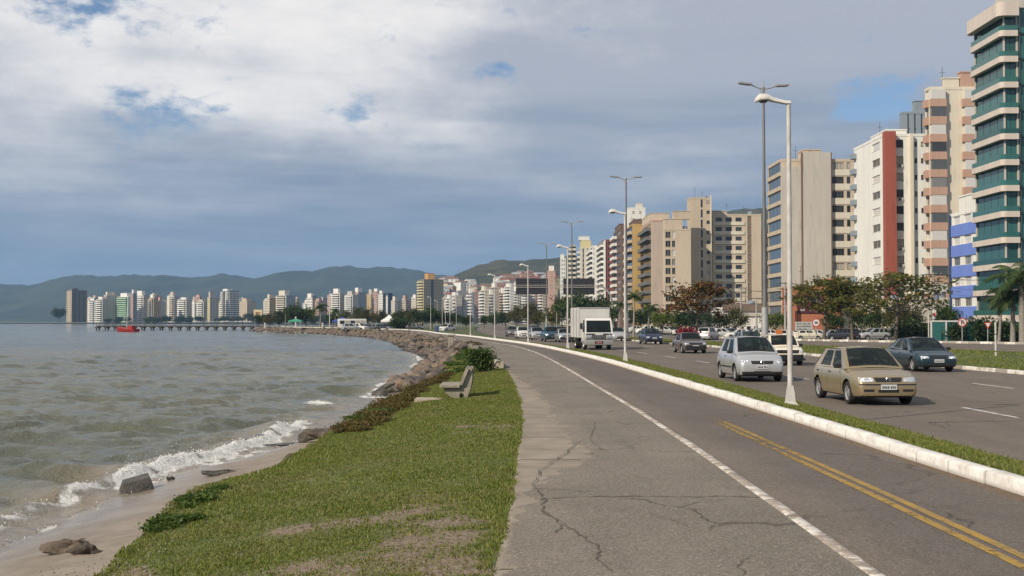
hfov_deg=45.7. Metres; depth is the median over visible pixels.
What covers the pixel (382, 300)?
apartment block
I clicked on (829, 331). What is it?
hatchback car
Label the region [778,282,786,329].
utility pole
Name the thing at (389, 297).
apartment block
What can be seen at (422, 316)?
leafy tree
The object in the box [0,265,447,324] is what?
hills
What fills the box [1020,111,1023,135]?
window
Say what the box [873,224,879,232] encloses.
window
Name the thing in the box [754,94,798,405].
path lamp
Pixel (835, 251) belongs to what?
window
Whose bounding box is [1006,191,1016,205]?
window
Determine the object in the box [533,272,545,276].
hillside house
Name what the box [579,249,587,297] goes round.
window panes
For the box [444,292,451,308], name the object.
hillside house
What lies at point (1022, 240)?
window
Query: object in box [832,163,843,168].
window
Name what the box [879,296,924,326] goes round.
leafy tree
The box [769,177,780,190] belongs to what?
window
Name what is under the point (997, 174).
window
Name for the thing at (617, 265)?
apartment block
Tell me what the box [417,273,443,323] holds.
office tower
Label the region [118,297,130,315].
window panes
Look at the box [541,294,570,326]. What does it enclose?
leafy tree
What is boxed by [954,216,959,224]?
window
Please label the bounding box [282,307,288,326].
palm tree
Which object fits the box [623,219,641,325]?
apartment block
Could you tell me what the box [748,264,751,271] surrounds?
window
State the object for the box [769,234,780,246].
window
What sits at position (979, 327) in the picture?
hedge bush
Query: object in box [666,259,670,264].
window
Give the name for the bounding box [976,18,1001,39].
window
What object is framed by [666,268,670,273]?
window
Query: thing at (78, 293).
window frames
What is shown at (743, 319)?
leafy tree
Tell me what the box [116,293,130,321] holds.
apartment block
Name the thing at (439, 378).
groundcover
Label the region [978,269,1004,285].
window
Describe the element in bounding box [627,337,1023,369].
median grass
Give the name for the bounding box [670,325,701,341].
red shrub
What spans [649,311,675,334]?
leafy tree
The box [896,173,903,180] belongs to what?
window
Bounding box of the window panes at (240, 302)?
[240,302,254,316]
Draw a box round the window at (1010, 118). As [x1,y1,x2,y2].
[1006,114,1015,127]
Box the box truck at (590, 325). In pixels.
[570,307,616,349]
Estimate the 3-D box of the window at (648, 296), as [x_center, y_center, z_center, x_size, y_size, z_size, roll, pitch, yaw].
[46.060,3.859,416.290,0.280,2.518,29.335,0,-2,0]
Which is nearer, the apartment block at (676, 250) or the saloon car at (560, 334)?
the saloon car at (560, 334)
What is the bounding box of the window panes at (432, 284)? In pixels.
[418,280,442,311]
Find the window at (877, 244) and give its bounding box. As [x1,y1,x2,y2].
[873,240,880,248]
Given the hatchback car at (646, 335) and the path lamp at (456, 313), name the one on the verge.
the path lamp at (456, 313)
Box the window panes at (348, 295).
[346,295,357,314]
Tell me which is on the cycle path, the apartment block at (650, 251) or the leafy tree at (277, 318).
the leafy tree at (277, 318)
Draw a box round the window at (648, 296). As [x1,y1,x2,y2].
[642,295,650,299]
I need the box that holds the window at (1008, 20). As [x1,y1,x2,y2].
[1004,17,1014,24]
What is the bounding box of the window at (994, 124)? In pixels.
[977,115,1003,137]
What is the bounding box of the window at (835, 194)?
[832,191,843,197]
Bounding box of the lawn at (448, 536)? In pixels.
[111,327,518,575]
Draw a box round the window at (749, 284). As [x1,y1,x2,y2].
[748,283,751,290]
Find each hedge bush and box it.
[386,317,402,328]
[885,323,910,339]
[898,318,927,336]
[920,324,929,336]
[942,322,967,340]
[965,315,997,341]
[988,319,1018,341]
[1015,323,1018,341]
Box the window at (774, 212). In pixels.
[769,205,780,218]
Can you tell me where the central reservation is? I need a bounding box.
[508,323,1023,370]
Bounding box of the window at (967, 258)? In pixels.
[965,256,970,264]
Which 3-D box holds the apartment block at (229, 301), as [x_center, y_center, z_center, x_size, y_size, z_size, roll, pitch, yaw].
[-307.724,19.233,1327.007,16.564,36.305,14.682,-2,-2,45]
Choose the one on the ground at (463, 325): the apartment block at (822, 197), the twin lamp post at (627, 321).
the apartment block at (822, 197)
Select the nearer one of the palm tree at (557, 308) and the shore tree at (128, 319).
the palm tree at (557, 308)
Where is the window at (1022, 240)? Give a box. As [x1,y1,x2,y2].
[1022,240,1023,264]
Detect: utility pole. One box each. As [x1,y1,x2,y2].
[735,287,746,328]
[750,297,762,327]
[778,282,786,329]
[925,273,941,319]
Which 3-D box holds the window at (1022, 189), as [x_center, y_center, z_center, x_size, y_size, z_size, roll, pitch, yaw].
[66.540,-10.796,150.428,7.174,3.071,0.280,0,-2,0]
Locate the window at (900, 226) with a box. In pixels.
[897,223,903,230]
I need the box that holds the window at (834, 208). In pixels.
[832,206,843,211]
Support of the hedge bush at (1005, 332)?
on the ground at (463, 325)
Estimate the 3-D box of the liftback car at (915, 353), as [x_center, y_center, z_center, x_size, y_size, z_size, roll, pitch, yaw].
[17.420,2.796,51.837,2.020,1.415,4.203,0,-2,-2]
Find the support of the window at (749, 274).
in the apartment block at (736, 250)
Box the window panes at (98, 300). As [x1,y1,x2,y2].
[96,300,106,321]
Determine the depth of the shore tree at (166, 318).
1230.97 m
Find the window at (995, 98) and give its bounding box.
[976,89,1002,112]
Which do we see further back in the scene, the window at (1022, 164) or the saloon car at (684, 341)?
the window at (1022, 164)
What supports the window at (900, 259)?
in the apartment block at (888, 202)
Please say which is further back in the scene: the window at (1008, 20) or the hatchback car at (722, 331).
the hatchback car at (722, 331)
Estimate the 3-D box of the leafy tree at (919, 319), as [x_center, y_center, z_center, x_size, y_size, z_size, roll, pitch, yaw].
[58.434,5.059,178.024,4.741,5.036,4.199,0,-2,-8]
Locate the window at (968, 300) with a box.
[964,298,971,306]
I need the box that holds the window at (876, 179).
[872,175,879,184]
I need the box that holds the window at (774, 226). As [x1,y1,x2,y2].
[769,220,780,232]
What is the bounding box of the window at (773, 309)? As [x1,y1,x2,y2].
[770,306,780,314]
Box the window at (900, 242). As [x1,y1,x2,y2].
[897,239,903,246]
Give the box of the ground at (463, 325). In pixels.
[0,322,893,338]
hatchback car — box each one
[341,323,359,330]
[354,323,367,328]
[364,324,374,328]
[375,324,392,328]
[405,324,423,328]
[439,324,455,330]
[514,327,526,338]
[529,327,543,339]
[612,327,627,340]
[629,326,639,332]
[635,325,657,333]
[639,328,662,343]
[658,327,672,334]
[697,327,718,339]
[714,328,729,336]
[717,336,783,380]
[723,329,747,336]
[733,331,760,336]
[760,329,774,333]
[760,334,805,364]
[793,330,822,338]
[813,346,916,403]
[821,330,835,339]
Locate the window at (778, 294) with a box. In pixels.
[770,291,780,301]
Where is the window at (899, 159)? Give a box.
[896,156,902,163]
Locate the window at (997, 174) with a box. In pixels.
[977,166,1003,186]
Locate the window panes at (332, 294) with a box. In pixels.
[332,294,343,312]
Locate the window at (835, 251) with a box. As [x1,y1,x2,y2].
[833,249,843,254]
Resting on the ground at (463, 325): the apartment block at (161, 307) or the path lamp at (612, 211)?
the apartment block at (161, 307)
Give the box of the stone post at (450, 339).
[446,334,454,347]
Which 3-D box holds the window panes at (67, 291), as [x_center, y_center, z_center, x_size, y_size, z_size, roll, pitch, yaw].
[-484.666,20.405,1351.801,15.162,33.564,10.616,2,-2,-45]
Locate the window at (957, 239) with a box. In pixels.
[954,237,959,245]
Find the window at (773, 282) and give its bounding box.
[770,277,780,287]
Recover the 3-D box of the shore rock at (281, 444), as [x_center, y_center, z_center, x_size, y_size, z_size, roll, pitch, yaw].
[-5.731,3.874,29.358,1.117,0.251,0.712,-1,-2,27]
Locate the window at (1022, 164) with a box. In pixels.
[1021,163,1023,186]
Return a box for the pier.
[95,317,260,329]
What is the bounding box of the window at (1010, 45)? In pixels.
[1005,37,1015,50]
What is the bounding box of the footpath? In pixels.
[270,326,868,575]
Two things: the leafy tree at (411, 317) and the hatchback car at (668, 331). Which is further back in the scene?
the leafy tree at (411, 317)
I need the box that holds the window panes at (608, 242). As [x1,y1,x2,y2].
[598,242,613,303]
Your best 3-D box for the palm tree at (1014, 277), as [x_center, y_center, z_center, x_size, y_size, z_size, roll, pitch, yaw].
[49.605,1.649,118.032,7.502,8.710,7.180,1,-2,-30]
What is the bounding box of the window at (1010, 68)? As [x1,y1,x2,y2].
[1005,63,1015,76]
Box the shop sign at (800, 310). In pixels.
[797,293,823,312]
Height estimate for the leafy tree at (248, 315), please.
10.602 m
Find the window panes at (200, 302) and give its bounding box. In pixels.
[199,302,206,319]
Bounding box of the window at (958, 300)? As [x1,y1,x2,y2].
[955,298,960,306]
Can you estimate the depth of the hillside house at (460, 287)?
1412.73 m
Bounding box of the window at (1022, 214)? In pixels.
[1022,214,1023,238]
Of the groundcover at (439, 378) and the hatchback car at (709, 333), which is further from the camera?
the hatchback car at (709, 333)
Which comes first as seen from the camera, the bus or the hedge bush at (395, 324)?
the hedge bush at (395, 324)
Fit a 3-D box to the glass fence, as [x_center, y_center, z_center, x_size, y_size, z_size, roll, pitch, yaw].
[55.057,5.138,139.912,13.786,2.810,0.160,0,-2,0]
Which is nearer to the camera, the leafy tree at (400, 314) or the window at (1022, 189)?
the window at (1022, 189)
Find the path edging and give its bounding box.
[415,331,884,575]
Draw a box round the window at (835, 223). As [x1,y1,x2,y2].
[832,220,844,226]
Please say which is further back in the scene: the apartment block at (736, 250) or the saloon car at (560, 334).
the apartment block at (736, 250)
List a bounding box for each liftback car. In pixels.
[505,326,516,336]
[887,337,956,370]
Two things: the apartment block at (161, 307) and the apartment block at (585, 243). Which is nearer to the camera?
the apartment block at (585, 243)
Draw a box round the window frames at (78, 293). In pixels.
[67,293,84,321]
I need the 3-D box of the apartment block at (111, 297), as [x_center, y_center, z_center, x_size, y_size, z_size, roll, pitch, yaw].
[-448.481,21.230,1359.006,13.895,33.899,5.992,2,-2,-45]
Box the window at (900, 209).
[897,206,903,213]
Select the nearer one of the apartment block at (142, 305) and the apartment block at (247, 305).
the apartment block at (142, 305)
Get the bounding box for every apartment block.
[66,288,86,321]
[87,297,91,321]
[88,298,95,321]
[95,297,107,321]
[104,292,117,321]
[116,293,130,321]
[130,290,136,321]
[137,291,148,321]
[148,294,157,317]
[158,297,164,321]
[165,300,166,315]
[167,294,169,321]
[168,292,178,321]
[177,297,191,321]
[192,302,196,320]
[195,295,201,303]
[196,299,206,320]
[207,292,218,320]
[220,289,239,320]
[239,298,255,320]
[263,299,265,314]
[266,294,275,314]
[275,290,295,311]
[306,293,314,315]
[315,298,325,321]
[327,294,331,315]
[331,289,343,315]
[344,291,357,316]
[355,288,365,310]
[367,289,373,321]
[372,289,378,315]
[378,291,385,313]
[386,293,393,314]
[391,296,401,314]
[402,295,410,311]
[412,294,417,308]
[446,295,451,323]
[451,292,461,322]
[462,297,466,318]
[466,288,473,322]
[473,289,479,322]
[478,286,488,323]
[489,283,498,322]
[489,289,496,314]
[499,288,503,322]
[503,283,513,322]
[514,286,523,322]
[521,294,532,323]
[530,294,538,323]
[538,294,545,323]
[547,266,554,323]
[560,254,565,324]
[568,245,575,320]
[577,236,590,297]
[586,245,596,300]
[594,240,613,305]
[610,224,623,327]
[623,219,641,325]
[627,203,645,227]
[637,213,669,326]
[662,211,690,327]
[712,207,761,307]
[761,230,768,328]
[767,146,854,329]
[850,127,926,299]
[949,193,976,319]
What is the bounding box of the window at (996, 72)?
[976,63,1002,88]
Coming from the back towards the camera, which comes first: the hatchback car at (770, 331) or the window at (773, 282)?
the window at (773, 282)
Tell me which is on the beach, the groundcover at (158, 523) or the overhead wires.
the groundcover at (158, 523)
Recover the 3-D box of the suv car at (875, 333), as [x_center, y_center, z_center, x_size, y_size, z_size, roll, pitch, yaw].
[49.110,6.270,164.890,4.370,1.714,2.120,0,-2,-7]
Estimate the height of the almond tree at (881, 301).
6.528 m
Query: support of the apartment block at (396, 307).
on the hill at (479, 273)
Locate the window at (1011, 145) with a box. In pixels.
[1006,140,1016,153]
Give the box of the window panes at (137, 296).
[137,296,145,320]
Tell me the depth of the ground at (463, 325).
1087.32 m
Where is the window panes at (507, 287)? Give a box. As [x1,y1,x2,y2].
[505,287,509,322]
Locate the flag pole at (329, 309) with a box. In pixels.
[329,291,329,327]
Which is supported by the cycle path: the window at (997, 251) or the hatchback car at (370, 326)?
the hatchback car at (370, 326)
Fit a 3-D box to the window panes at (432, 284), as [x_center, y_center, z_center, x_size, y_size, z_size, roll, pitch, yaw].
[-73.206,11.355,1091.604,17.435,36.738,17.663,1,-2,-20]
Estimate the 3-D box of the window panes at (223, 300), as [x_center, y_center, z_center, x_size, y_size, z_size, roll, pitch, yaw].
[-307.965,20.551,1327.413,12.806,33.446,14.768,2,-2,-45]
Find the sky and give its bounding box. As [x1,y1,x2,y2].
[0,0,994,284]
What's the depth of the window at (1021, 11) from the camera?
151.15 m
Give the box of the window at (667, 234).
[665,232,670,237]
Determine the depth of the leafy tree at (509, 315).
299.80 m
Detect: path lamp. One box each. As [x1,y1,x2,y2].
[453,300,456,328]
[464,280,470,336]
[488,274,495,337]
[519,264,528,341]
[556,244,568,347]
[608,209,627,360]
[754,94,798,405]
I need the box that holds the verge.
[288,326,988,466]
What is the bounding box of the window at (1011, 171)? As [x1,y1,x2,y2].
[1006,166,1016,179]
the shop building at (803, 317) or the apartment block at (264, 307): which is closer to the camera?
the shop building at (803, 317)
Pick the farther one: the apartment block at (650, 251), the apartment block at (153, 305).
the apartment block at (153, 305)
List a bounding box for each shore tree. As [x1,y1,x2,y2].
[116,316,124,323]
[124,316,132,322]
[161,315,171,321]
[175,314,185,322]
[186,315,193,323]
[194,316,202,321]
[221,316,231,323]
[316,314,325,321]
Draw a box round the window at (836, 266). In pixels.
[833,263,843,269]
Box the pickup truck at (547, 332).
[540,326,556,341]
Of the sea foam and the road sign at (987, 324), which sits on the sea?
the sea foam
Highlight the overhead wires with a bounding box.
[696,271,1019,304]
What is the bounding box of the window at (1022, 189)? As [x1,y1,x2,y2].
[1021,188,1023,212]
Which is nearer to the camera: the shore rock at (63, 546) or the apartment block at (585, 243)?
the shore rock at (63, 546)
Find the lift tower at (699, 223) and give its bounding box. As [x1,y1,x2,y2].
[687,195,711,328]
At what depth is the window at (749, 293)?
380.27 m
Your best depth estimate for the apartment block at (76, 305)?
1348.14 m
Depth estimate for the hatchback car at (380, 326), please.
257.33 m
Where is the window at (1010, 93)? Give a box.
[1005,88,1015,101]
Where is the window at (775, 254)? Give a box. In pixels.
[769,248,780,259]
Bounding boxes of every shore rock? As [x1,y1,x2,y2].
[39,538,88,554]
[66,543,100,554]
[119,473,153,493]
[166,472,174,479]
[201,468,249,475]
[264,443,294,445]
[292,428,330,442]
[297,428,315,441]
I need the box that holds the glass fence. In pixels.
[930,320,1018,340]
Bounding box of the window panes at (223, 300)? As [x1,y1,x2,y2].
[221,291,238,320]
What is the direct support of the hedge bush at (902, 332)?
on the ground at (463, 325)
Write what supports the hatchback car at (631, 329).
on the ground at (463, 325)
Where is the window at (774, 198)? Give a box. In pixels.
[769,191,780,204]
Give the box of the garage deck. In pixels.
[892,281,949,336]
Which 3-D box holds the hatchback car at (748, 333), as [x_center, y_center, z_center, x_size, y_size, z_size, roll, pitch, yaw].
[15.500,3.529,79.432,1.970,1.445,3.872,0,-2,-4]
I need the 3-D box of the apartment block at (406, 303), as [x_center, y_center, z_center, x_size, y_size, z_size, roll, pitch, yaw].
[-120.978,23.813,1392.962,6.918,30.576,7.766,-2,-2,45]
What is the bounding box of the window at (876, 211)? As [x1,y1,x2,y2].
[872,208,879,216]
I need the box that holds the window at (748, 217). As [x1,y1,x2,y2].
[747,216,750,224]
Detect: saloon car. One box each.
[554,329,573,341]
[672,332,706,352]
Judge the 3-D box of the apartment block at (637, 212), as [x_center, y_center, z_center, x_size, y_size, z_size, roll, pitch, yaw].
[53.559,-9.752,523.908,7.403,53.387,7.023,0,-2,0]
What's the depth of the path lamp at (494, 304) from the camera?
115.46 m
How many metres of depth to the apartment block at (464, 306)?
1130.15 m
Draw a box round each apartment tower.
[899,100,924,133]
[922,71,974,297]
[967,0,1023,319]
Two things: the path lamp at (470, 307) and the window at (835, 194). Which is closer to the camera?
the path lamp at (470, 307)
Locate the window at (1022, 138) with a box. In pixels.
[1021,137,1023,160]
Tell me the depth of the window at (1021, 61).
150.97 m
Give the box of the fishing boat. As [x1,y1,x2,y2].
[117,319,139,331]
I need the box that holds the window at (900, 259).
[897,256,903,263]
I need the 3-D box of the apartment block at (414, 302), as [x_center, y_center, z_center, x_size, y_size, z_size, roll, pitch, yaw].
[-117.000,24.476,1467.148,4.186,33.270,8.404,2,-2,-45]
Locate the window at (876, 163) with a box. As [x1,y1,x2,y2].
[873,158,879,167]
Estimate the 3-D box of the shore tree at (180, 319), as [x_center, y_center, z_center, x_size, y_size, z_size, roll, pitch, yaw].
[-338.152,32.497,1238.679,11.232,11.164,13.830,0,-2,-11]
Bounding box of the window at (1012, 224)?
[1007,217,1017,231]
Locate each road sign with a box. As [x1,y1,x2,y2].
[812,318,819,326]
[958,318,966,343]
[984,322,991,341]
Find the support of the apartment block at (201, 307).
on the ground at (463, 325)
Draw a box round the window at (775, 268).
[770,263,780,273]
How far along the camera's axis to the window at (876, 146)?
229.58 m
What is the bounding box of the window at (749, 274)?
[748,273,751,281]
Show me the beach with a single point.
(107, 529)
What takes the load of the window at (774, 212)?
in the apartment block at (822, 197)
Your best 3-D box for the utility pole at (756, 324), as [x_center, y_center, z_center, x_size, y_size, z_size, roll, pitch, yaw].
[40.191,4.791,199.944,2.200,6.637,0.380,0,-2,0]
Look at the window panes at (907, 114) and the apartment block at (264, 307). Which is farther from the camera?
the apartment block at (264, 307)
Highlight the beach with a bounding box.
[0,328,459,575]
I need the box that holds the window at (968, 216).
[965,214,970,222]
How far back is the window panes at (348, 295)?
1365.39 m
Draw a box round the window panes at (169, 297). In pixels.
[169,297,173,320]
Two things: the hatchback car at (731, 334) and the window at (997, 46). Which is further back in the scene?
the hatchback car at (731, 334)
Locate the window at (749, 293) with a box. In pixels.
[748,292,751,300]
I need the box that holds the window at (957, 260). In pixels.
[954,257,959,265]
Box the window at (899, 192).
[896,189,903,196]
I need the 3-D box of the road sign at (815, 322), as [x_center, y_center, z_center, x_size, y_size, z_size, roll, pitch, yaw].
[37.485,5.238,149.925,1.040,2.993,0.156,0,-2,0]
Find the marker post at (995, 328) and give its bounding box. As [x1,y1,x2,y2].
[994,322,996,355]
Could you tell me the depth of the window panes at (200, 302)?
1337.35 m
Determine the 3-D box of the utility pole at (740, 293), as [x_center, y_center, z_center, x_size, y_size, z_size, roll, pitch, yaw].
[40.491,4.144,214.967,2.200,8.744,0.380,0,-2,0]
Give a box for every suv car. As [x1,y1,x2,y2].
[828,328,860,339]
[859,328,891,339]
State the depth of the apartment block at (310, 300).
1392.40 m
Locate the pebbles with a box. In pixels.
[40,510,193,575]
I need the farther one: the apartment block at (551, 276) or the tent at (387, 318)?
the apartment block at (551, 276)
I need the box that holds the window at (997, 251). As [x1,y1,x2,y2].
[978,243,1004,260]
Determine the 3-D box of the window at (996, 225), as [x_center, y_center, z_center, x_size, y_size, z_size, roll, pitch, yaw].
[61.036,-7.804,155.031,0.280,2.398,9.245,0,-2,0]
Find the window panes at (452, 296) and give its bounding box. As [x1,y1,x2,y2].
[451,296,460,322]
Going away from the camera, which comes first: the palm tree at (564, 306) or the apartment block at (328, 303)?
the palm tree at (564, 306)
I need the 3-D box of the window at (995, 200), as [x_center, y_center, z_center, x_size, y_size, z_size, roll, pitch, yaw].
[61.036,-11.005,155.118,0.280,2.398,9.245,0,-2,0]
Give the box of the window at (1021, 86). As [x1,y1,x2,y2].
[1020,85,1023,109]
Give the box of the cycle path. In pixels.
[275,326,1023,575]
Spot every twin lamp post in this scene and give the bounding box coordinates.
[538,242,553,326]
[560,221,582,307]
[610,175,641,337]
[738,80,788,334]
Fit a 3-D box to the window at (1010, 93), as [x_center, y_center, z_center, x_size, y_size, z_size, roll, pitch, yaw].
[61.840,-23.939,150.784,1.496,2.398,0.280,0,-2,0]
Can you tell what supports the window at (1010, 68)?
in the apartment tower at (996, 30)
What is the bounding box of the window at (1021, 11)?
[1019,9,1023,32]
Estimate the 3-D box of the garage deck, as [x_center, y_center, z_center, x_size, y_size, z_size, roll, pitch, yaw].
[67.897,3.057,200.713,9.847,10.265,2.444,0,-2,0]
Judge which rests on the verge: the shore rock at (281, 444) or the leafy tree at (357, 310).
the leafy tree at (357, 310)
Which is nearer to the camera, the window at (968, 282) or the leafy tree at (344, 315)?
the window at (968, 282)
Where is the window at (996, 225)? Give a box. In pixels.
[978,217,1004,235]
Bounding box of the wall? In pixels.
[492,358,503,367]
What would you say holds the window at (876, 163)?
in the apartment block at (888, 202)
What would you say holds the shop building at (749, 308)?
on the ground at (463, 325)
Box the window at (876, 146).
[873,142,879,151]
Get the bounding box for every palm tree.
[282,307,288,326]
[314,302,330,326]
[328,307,340,326]
[550,304,561,326]
[560,301,570,325]
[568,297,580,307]
[612,300,623,326]
[622,289,646,336]
[640,302,659,327]
[980,262,1023,341]
[983,284,1018,341]
[983,288,1018,341]
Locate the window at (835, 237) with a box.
[832,234,843,240]
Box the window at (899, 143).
[896,140,903,147]
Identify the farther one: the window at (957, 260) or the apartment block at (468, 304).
the apartment block at (468, 304)
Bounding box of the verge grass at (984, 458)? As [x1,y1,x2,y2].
[506,339,1023,475]
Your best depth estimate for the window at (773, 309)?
264.82 m
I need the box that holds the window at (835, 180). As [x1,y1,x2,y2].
[832,177,843,183]
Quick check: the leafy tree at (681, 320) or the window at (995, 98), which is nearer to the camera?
the window at (995, 98)
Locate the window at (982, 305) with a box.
[978,296,1004,310]
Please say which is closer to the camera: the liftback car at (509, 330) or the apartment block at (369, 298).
the liftback car at (509, 330)
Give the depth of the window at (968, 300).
184.16 m
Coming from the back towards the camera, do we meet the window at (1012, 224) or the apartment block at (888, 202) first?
the apartment block at (888, 202)
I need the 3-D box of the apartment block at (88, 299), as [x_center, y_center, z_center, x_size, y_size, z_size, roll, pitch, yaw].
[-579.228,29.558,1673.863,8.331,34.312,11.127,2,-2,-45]
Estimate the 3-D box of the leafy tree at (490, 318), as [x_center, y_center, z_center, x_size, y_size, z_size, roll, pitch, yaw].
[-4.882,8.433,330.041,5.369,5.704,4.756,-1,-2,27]
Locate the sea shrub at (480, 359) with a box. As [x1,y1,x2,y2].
[461,343,500,372]
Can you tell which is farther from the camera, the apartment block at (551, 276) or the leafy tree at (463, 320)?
the apartment block at (551, 276)
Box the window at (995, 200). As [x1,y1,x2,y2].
[977,192,1003,211]
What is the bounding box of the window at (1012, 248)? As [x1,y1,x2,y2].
[1007,243,1017,257]
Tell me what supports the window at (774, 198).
in the apartment block at (822, 197)
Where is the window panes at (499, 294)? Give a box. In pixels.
[499,294,503,322]
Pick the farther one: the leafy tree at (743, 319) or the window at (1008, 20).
the leafy tree at (743, 319)
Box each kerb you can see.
[278,326,1023,501]
[507,323,1023,374]
[719,337,1023,343]
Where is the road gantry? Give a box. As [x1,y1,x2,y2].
[516,278,613,326]
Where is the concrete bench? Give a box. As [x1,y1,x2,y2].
[439,366,473,397]
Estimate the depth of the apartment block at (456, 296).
1124.70 m
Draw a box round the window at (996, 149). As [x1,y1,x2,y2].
[977,140,1003,161]
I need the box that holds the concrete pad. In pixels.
[414,397,441,401]
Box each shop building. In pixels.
[711,287,767,329]
[782,279,839,330]
[840,281,899,333]
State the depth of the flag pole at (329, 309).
299.87 m
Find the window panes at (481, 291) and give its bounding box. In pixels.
[480,291,486,322]
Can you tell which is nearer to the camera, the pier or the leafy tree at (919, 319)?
the leafy tree at (919, 319)
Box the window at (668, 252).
[665,250,670,255]
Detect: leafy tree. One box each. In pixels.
[50,307,66,322]
[241,312,253,322]
[253,313,270,325]
[262,313,276,325]
[273,309,292,325]
[274,309,283,323]
[283,302,306,322]
[299,306,317,326]
[324,312,338,322]
[336,308,354,318]
[345,305,364,318]
[356,307,375,321]
[372,309,388,323]
[395,309,412,321]
[403,307,423,323]
[407,309,434,326]
[424,302,441,328]
[435,310,451,325]
[446,310,461,324]
[459,315,473,325]
[477,315,489,327]
[486,311,501,324]
[495,308,513,328]
[505,303,529,326]
[512,300,541,324]
[529,309,543,325]
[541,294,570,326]
[541,311,560,326]
[554,286,587,320]
[563,290,611,316]
[598,297,621,323]
[628,307,652,326]
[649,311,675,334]
[669,312,691,330]
[676,309,704,327]
[700,311,730,327]
[723,305,749,328]
[757,311,786,329]
[818,313,846,329]
[845,303,872,328]
[859,307,893,327]
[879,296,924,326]
[900,311,926,325]
[925,299,966,324]
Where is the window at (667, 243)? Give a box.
[665,241,670,246]
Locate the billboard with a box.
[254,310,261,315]
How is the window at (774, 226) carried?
in the apartment block at (822, 197)
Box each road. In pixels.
[477,323,1023,460]
[512,323,1023,351]
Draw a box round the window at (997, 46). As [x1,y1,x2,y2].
[976,37,1002,63]
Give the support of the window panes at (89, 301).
in the apartment block at (92, 310)
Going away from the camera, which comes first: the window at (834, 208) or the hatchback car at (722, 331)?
the hatchback car at (722, 331)
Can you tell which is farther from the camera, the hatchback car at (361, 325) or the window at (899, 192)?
the hatchback car at (361, 325)
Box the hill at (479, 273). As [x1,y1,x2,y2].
[411,208,767,323]
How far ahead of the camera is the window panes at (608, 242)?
560.90 m
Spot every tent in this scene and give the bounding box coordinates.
[288,319,302,328]
[381,315,391,323]
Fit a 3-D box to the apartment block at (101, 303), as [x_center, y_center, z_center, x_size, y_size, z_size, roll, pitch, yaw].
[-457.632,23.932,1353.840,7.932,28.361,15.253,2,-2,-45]
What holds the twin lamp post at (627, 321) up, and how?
on the central reservation
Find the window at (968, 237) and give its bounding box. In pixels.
[965,235,970,243]
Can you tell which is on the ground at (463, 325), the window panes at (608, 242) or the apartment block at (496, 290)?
the apartment block at (496, 290)
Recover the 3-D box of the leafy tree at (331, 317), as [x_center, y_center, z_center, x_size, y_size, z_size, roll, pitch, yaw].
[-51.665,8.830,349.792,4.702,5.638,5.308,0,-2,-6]
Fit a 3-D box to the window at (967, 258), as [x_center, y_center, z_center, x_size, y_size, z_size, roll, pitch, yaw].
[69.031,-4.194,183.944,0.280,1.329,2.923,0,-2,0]
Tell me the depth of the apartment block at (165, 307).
1629.94 m
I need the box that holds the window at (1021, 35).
[1020,34,1023,57]
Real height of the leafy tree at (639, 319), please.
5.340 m
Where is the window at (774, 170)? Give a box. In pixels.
[769,163,779,176]
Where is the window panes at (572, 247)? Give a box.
[570,247,575,294]
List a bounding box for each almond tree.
[656,278,736,331]
[775,274,869,338]
[806,281,896,339]
[853,268,958,339]
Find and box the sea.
[0,324,423,549]
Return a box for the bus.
[337,319,366,327]
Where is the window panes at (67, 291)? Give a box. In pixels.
[67,291,84,320]
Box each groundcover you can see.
[137,484,232,534]
[328,390,420,432]
[340,407,396,422]
[401,372,455,392]
[442,349,489,372]
[457,340,482,344]
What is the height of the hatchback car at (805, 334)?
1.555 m
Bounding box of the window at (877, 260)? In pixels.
[874,257,880,264]
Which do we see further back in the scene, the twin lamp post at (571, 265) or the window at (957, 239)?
the twin lamp post at (571, 265)
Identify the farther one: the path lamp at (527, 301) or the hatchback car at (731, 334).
the hatchback car at (731, 334)
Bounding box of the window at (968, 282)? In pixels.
[964,277,971,285]
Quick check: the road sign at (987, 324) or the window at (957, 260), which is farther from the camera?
the window at (957, 260)
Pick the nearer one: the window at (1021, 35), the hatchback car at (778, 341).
the hatchback car at (778, 341)
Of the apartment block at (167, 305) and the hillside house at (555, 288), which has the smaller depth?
the hillside house at (555, 288)
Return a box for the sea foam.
[1,362,417,540]
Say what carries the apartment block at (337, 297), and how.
on the ground at (463, 325)
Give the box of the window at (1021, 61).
[1020,60,1023,83]
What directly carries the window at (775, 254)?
in the apartment block at (822, 197)
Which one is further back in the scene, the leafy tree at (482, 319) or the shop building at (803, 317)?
the leafy tree at (482, 319)
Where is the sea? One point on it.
(86, 403)
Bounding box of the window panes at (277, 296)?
[277,296,289,309]
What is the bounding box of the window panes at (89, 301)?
[89,301,93,320]
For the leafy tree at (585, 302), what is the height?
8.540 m
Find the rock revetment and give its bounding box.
[249,325,468,396]
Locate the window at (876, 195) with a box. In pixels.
[872,191,879,200]
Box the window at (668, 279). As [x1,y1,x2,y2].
[666,277,670,282]
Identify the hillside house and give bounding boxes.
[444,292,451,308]
[445,285,455,291]
[446,277,459,282]
[454,280,467,296]
[466,282,477,291]
[471,285,480,291]
[503,278,515,283]
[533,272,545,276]
[555,276,559,293]
[555,279,556,297]
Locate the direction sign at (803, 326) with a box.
[795,322,812,338]
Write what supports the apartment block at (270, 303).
on the ground at (463, 325)
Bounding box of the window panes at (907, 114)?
[907,114,921,133]
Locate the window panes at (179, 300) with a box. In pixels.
[178,300,190,316]

